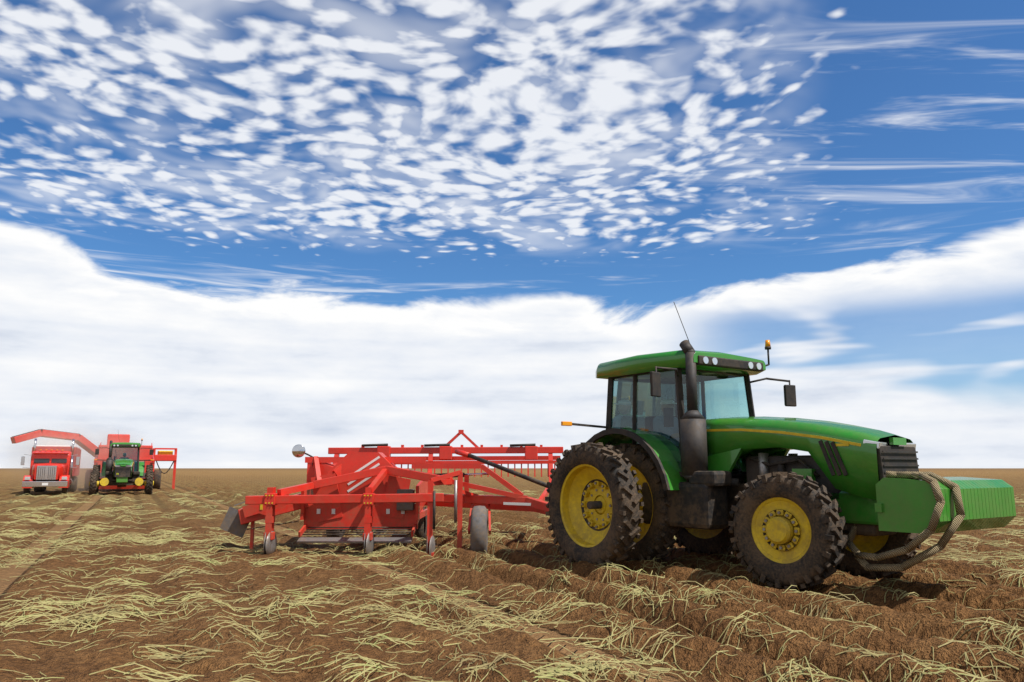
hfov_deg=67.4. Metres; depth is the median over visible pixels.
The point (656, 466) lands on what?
tractor
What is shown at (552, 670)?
vines
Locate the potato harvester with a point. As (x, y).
(85, 444)
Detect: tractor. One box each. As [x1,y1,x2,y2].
[89,434,153,494]
[545,303,1015,588]
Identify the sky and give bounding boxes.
[0,0,1023,467]
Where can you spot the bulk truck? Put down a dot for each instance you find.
(54, 466)
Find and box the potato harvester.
[10,429,176,489]
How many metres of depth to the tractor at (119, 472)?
49.65 m
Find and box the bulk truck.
[20,439,80,494]
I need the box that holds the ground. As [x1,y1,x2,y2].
[0,468,1023,681]
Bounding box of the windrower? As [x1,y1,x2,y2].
[220,430,562,556]
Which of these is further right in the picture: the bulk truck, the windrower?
the windrower
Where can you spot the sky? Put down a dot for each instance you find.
(234, 233)
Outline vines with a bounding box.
[0,489,1023,681]

